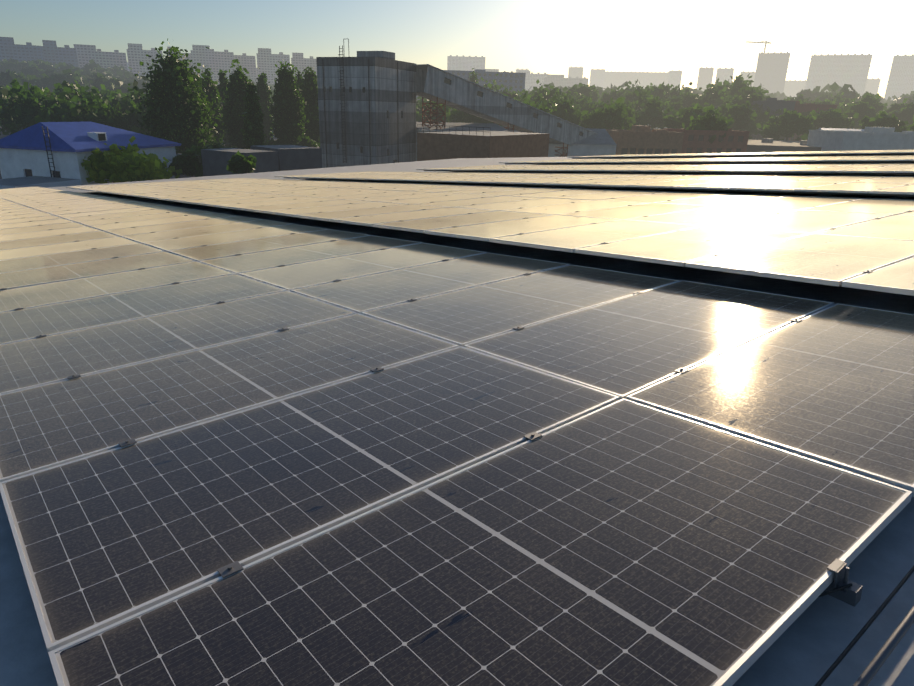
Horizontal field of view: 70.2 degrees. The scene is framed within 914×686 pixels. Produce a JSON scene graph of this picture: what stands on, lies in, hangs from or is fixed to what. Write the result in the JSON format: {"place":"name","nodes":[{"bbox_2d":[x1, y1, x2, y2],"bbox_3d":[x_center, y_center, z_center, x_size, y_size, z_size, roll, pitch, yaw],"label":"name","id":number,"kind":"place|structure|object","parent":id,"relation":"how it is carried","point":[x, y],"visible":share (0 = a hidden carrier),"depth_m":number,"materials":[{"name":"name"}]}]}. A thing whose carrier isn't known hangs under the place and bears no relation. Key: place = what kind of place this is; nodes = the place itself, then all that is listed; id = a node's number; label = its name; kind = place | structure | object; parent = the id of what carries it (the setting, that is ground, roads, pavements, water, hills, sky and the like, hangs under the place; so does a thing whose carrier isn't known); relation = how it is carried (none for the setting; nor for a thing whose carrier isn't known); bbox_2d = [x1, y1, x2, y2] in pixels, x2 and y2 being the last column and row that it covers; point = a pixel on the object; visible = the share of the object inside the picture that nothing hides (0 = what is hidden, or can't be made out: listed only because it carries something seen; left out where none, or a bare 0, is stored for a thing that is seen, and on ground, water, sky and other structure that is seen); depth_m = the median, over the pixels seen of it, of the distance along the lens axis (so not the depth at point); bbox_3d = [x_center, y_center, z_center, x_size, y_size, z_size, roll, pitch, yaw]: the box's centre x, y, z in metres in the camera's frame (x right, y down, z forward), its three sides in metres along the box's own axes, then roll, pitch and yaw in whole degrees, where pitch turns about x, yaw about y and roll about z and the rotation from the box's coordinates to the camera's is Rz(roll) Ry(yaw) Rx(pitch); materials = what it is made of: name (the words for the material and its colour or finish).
{"place":"outdoors","nodes":[
{"label":"outdoors","id":0,"kind":"place"},
{"bbox_2d":[0,127,666,178],"bbox_3d":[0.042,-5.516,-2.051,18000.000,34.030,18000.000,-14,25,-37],"label":"ground","id":1,"kind":"structure","parent":0,"point":[3,136],"depth_m":178.60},
{"bbox_2d":[0,122,180,188],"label":"blue roof building","id":2,"kind":"structure","parent":1,"relation":"on","point":[47,154],"depth_m":67.37,"materials":[{"name":"blue metal"}]},
{"bbox_2d":[81,136,182,183],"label":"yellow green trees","id":3,"kind":"object","parent":1,"relation":"on","point":[115,164],"visible":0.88,"depth_m":67.73,"materials":[{"name":"green plant"}]},
{"bbox_2d":[176,145,321,177],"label":"concrete garages","id":4,"kind":"structure","parent":1,"relation":"on","point":[271,158],"depth_m":73.89,"materials":[{"name":"concrete"}]},
{"bbox_2d":[112,64,789,182],"bbox_3d":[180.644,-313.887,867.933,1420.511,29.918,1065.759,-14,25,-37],"label":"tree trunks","id":5,"kind":"object","parent":1,"relation":"on","point":[293,75],"depth_m":143.14,"materials":[{"name":"brown plant"}]},
{"bbox_2d":[0,39,913,176],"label":"trees","id":6,"kind":"object","parent":1,"relation":"on","point":[177,102],"visible":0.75,"depth_m":132.60,"materials":[{"name":"green plant"}]},
{"bbox_2d":[0,155,913,685],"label":"warehouse roof","id":7,"kind":"structure","parent":1,"relation":"on","point":[812,643],"depth_m":2.00,"materials":[{"name":"metal"}]},
{"bbox_2d":[0,186,913,685],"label":"solar panels","id":8,"kind":"object","parent":7,"relation":"on","point":[238,450],"visible":1,"depth_m":2.50,"materials":[{"name":"glass"}]},
{"bbox_2d":[65,178,913,295],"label":"solar panels","id":9,"kind":"object","parent":7,"relation":"on","point":[863,243],"visible":1,"depth_m":8.28,"materials":[{"name":"glass"}]},
{"bbox_2d":[274,171,913,196],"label":"solar panels","id":10,"kind":"object","parent":7,"relation":"on","point":[877,185],"visible":1,"depth_m":14.62,"materials":[{"name":"glass"}]},
{"bbox_2d":[416,163,913,174],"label":"solar panels","id":11,"kind":"object","parent":7,"relation":"on","point":[882,169],"visible":1,"depth_m":18.53,"materials":[{"name":"glass"}]},
{"bbox_2d":[499,155,913,163],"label":"solar panels","id":12,"kind":"object","parent":7,"relation":"on","point":[868,159],"visible":1,"depth_m":22.38,"materials":[{"name":"glass"}]},
{"bbox_2d":[567,149,913,158],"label":"solar panels","id":13,"kind":"object","parent":7,"relation":"on","point":[833,153],"visible":1,"depth_m":26.09,"materials":[{"name":"glass"}]},
{"bbox_2d":[779,555,913,685],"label":"pv cables","id":14,"kind":"object","parent":7,"relation":"on","point":[835,664],"visible":0.15,"depth_m":1.69,"materials":[{"name":"black"}]},
{"bbox_2d":[853,606,913,685],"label":"conduit","id":15,"kind":"object","parent":7,"relation":"on","point":[870,671],"depth_m":1.58,"materials":[{"name":"silver metal"}]},
{"bbox_2d":[0,37,913,99],"bbox_3d":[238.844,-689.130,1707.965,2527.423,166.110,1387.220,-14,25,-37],"label":"city buildings","id":16,"kind":"structure","parent":1,"relation":"on","point":[770,73],"depth_m":1561.41,"materials":[{"name":"grey concrete"}]},
{"bbox_2d":[746,41,770,54],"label":"tower crane","id":17,"kind":"object","parent":16,"relation":"on","point":[765,42],"visible":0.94,"depth_m":1671.63,"materials":[{"name":"grey"}]},
{"bbox_2d":[0,58,913,110],"bbox_3d":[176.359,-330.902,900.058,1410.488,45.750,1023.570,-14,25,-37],"label":"trees","id":18,"kind":"object","parent":1,"relation":"on","point":[38,73],"visible":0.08,"depth_m":505.83,"materials":[{"name":"green plant"}]},
{"bbox_2d":[417,124,549,160],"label":"brick workshop","id":19,"kind":"structure","parent":1,"relation":"on","point":[455,144],"depth_m":86.33,"materials":[{"name":"brick"}]},
{"bbox_2d":[444,69,525,95],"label":"building","id":20,"kind":"structure","parent":1,"relation":"on","point":[515,80],"depth_m":394.59,"materials":[{"name":"blue"}]},
{"bbox_2d":[422,97,567,156],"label":"gallery truss legs","id":21,"kind":"object","parent":1,"relation":"on","point":[437,122],"visible":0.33,"depth_m":117.50,"materials":[{"name":"orange metal"}]},
{"bbox_2d":[413,64,597,145],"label":"conveyor gallery","id":22,"kind":"object","parent":21,"relation":"on","point":[433,83],"visible":0.88,"depth_m":124.69,"materials":[{"name":"concrete"}]},
{"bbox_2d":[501,126,616,156],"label":"gable shed","id":23,"kind":"structure","parent":1,"relation":"on","point":[601,142],"depth_m":146.90,"materials":[{"name":"paint"}]},
{"bbox_2d":[606,125,683,154],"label":"building","id":24,"kind":"structure","parent":1,"relation":"on","point":[640,139],"depth_m":164.17,"materials":[{"name":"brick"}]},
{"bbox_2d":[662,128,749,153],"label":"building","id":25,"kind":"structure","parent":1,"relation":"on","point":[732,141],"depth_m":174.14,"materials":[{"name":"concrete"}]},
{"bbox_2d":[751,98,795,140],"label":"dark hall","id":26,"kind":"structure","parent":1,"relation":"on","point":[773,104],"depth_m":275.48,"materials":[{"name":"grey"}]},
{"bbox_2d":[746,138,821,151],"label":"brown roof hall","id":27,"kind":"structure","parent":1,"relation":"on","point":[767,145],"depth_m":179.38,"materials":[{"name":"grey"}]},
{"bbox_2d":[788,101,837,140],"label":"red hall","id":28,"kind":"structure","parent":1,"relation":"on","point":[800,108],"depth_m":283.85,"materials":[{"name":"stone"}]},
{"bbox_2d":[817,128,864,130],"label":"roof","id":29,"kind":"structure","parent":1,"relation":"on","point":[839,129],"depth_m":217.18,"materials":[{"name":"grey metal"}]},
{"bbox_2d":[316,39,415,167],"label":"concrete tower","id":30,"kind":"structure","parent":0,"point":[367,106],"depth_m":105.93,"materials":[{"name":"grey concrete"}]},
{"bbox_2d":[0,0,913,97],"label":"sky","id":31,"kind":"structure","parent":0,"point":[551,37],"materials":[{"name":"white"}]},
{"bbox_2d":[416,122,510,160],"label":"flat roof","id":32,"kind":"structure","parent":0,"point":[492,126],"depth_m":119.85,"materials":[{"name":"paint"}]},
{"bbox_2d":[806,127,913,150],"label":"grey shed","id":33,"kind":"structure","parent":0,"point":[878,138],"depth_m":166.62,"materials":[{"name":"paint"}]}
]}

